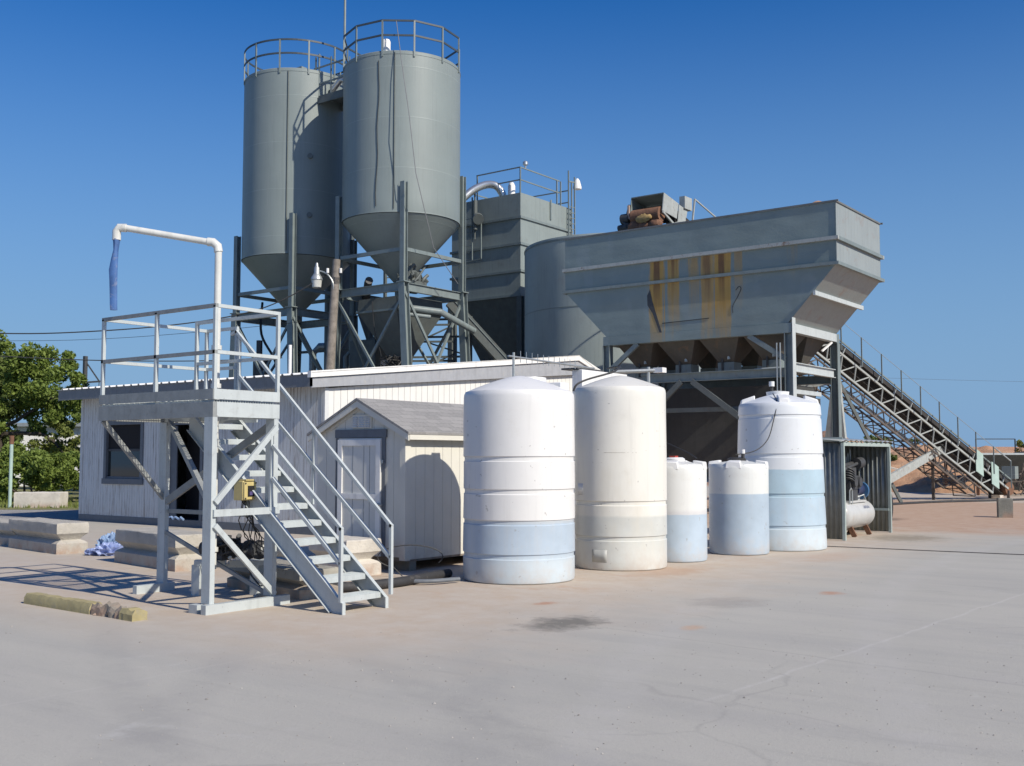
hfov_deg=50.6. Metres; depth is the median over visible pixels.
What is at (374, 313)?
weigh batcher
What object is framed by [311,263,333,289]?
security lamp
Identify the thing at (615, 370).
black hose
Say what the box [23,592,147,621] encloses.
parking stop
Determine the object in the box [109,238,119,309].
hanging hose
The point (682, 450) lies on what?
thin black hose
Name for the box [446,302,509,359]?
inclined chute
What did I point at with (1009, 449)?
earth bank
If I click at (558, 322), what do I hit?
round steel tank
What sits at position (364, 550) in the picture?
concrete block
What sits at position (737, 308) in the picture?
aggregate hopper
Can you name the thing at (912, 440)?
bush
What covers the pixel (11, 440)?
bollard pole
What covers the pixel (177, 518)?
rag
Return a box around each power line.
[0,272,330,333]
[0,356,281,361]
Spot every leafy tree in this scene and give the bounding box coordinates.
[0,329,87,451]
[0,352,89,450]
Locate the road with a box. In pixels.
[0,510,78,519]
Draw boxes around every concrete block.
[14,492,67,507]
[309,535,381,574]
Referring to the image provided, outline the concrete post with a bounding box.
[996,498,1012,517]
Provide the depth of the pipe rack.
19.03 m
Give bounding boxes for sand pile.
[707,431,890,484]
[891,444,1023,493]
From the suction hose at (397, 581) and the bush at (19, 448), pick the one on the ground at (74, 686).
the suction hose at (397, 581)
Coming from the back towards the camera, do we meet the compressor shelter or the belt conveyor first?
the belt conveyor
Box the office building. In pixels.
[57,345,599,534]
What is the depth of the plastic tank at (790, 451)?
19.02 m
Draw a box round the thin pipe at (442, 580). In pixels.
[414,577,459,582]
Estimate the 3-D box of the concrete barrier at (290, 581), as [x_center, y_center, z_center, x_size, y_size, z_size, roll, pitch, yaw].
[-2.826,2.382,13.286,0.568,0.346,1.768,3,-5,-42]
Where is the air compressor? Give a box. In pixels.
[845,450,874,536]
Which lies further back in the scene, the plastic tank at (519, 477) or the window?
the window
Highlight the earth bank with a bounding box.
[890,447,1023,452]
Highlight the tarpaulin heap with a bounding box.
[84,531,122,555]
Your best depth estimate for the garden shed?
16.06 m
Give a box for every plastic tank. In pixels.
[463,376,574,584]
[574,376,666,570]
[666,456,706,562]
[708,449,769,555]
[737,381,826,551]
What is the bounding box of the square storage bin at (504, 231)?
[448,161,581,362]
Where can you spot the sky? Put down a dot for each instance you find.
(907, 114)
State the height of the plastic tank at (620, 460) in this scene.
2.873 m
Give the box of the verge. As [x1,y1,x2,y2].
[0,472,78,509]
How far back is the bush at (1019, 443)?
68.91 m
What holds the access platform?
on the ground at (74, 686)
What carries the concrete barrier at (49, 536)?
on the ground at (74, 686)
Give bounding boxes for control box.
[234,479,276,586]
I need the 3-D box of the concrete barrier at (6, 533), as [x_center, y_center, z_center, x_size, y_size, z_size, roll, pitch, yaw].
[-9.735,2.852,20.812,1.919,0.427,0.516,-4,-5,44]
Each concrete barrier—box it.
[0,518,16,545]
[8,517,88,554]
[114,527,201,571]
[227,558,337,599]
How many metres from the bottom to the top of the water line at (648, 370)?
3.800 m
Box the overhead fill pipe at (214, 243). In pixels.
[112,224,222,568]
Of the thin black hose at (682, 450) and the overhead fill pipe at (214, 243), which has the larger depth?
the thin black hose at (682, 450)
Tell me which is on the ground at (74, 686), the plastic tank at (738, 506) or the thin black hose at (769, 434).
the plastic tank at (738, 506)
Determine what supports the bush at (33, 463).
on the verge
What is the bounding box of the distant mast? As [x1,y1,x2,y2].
[83,356,99,385]
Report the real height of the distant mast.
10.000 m
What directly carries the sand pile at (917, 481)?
on the ground at (74, 686)
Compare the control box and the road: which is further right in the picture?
the control box
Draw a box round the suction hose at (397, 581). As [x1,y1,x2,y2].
[277,547,451,591]
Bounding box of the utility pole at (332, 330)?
[325,259,341,369]
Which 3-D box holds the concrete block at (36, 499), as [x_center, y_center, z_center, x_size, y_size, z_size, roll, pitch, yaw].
[-15.264,3.779,35.095,1.517,0.508,0.614,0,-4,1]
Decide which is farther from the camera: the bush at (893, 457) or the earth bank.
the earth bank
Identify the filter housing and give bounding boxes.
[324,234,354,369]
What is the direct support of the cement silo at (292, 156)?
on the ground at (74, 686)
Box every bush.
[0,441,79,492]
[0,447,79,500]
[26,417,80,464]
[847,434,898,460]
[887,437,919,447]
[1014,439,1023,451]
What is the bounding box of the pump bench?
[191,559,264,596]
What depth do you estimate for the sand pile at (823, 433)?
62.37 m
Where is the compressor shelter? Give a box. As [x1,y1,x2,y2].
[822,437,891,540]
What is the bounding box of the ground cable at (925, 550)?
[827,546,1023,554]
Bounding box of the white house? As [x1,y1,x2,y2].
[10,423,80,485]
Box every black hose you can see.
[572,366,620,390]
[666,442,696,458]
[736,393,776,454]
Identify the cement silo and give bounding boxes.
[229,38,358,376]
[335,0,469,368]
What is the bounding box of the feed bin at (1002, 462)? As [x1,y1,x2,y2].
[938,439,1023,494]
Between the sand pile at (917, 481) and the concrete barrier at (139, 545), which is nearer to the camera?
the concrete barrier at (139, 545)
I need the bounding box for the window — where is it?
[101,421,143,484]
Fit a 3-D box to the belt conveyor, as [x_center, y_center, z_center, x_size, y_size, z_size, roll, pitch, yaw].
[11.731,-0.807,38.857,18.544,10.231,3.261,2,-4,-25]
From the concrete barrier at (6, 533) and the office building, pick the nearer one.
the concrete barrier at (6, 533)
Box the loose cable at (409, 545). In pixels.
[377,545,442,575]
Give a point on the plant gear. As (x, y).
(319, 348)
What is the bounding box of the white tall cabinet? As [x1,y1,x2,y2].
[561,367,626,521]
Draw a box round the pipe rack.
[508,351,594,376]
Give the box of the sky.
[0,0,1023,447]
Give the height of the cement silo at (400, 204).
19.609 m
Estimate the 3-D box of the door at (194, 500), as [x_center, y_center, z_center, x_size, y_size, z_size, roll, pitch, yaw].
[-7.565,2.059,25.698,1.400,2.331,0.540,-3,-5,37]
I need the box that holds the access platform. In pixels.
[99,303,393,615]
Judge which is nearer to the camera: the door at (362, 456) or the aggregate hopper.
the door at (362, 456)
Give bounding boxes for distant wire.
[37,319,327,340]
[809,375,1023,381]
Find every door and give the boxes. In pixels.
[169,423,203,520]
[337,438,382,555]
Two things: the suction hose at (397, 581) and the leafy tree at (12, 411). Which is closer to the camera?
the suction hose at (397, 581)
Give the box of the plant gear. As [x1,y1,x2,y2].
[253,271,522,375]
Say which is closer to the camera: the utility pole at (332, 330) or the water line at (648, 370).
the water line at (648, 370)
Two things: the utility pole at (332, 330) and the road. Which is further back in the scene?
the utility pole at (332, 330)
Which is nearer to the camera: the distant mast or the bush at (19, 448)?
the bush at (19, 448)
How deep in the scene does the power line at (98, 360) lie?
39.42 m
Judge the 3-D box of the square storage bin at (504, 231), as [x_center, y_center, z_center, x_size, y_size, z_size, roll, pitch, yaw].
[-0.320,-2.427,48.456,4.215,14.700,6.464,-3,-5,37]
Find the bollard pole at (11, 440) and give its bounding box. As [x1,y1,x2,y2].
[8,436,13,507]
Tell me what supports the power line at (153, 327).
attached to the utility pole at (332, 330)
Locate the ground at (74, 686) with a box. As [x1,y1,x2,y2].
[0,472,1023,765]
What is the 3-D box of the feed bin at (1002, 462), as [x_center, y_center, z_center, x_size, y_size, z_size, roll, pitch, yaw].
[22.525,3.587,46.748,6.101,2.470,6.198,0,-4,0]
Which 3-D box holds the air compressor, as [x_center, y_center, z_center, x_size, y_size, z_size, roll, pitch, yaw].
[7.028,2.300,22.613,0.580,1.816,1.800,-3,-5,37]
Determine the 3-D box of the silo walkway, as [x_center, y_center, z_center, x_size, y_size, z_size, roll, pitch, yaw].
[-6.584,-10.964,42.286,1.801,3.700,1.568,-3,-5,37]
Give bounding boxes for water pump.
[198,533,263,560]
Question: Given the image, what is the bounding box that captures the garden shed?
[307,398,464,570]
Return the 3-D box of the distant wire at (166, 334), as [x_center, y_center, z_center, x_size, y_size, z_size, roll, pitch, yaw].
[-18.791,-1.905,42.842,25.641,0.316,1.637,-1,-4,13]
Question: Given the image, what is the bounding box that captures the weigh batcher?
[356,263,475,366]
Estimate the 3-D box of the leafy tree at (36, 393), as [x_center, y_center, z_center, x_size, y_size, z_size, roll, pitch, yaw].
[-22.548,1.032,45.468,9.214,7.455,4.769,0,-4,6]
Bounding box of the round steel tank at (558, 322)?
[524,233,700,385]
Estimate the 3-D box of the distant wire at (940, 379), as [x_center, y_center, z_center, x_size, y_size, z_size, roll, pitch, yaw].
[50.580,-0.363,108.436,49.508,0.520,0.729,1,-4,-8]
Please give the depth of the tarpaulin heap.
18.08 m
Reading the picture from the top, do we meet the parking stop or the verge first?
the verge
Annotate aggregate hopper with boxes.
[562,199,884,471]
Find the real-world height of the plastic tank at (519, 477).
2.755 m
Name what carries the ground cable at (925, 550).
on the ground at (74, 686)
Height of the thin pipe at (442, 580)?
0.053 m
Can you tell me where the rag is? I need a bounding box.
[169,516,183,520]
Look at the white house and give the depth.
59.95 m
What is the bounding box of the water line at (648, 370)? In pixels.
[613,367,665,382]
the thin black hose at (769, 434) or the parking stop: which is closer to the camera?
the parking stop
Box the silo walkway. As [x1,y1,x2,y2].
[314,54,345,110]
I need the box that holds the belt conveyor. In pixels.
[617,192,1013,501]
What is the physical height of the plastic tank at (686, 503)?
1.660 m
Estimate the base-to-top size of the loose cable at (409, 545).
0.422 m
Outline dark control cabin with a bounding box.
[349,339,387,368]

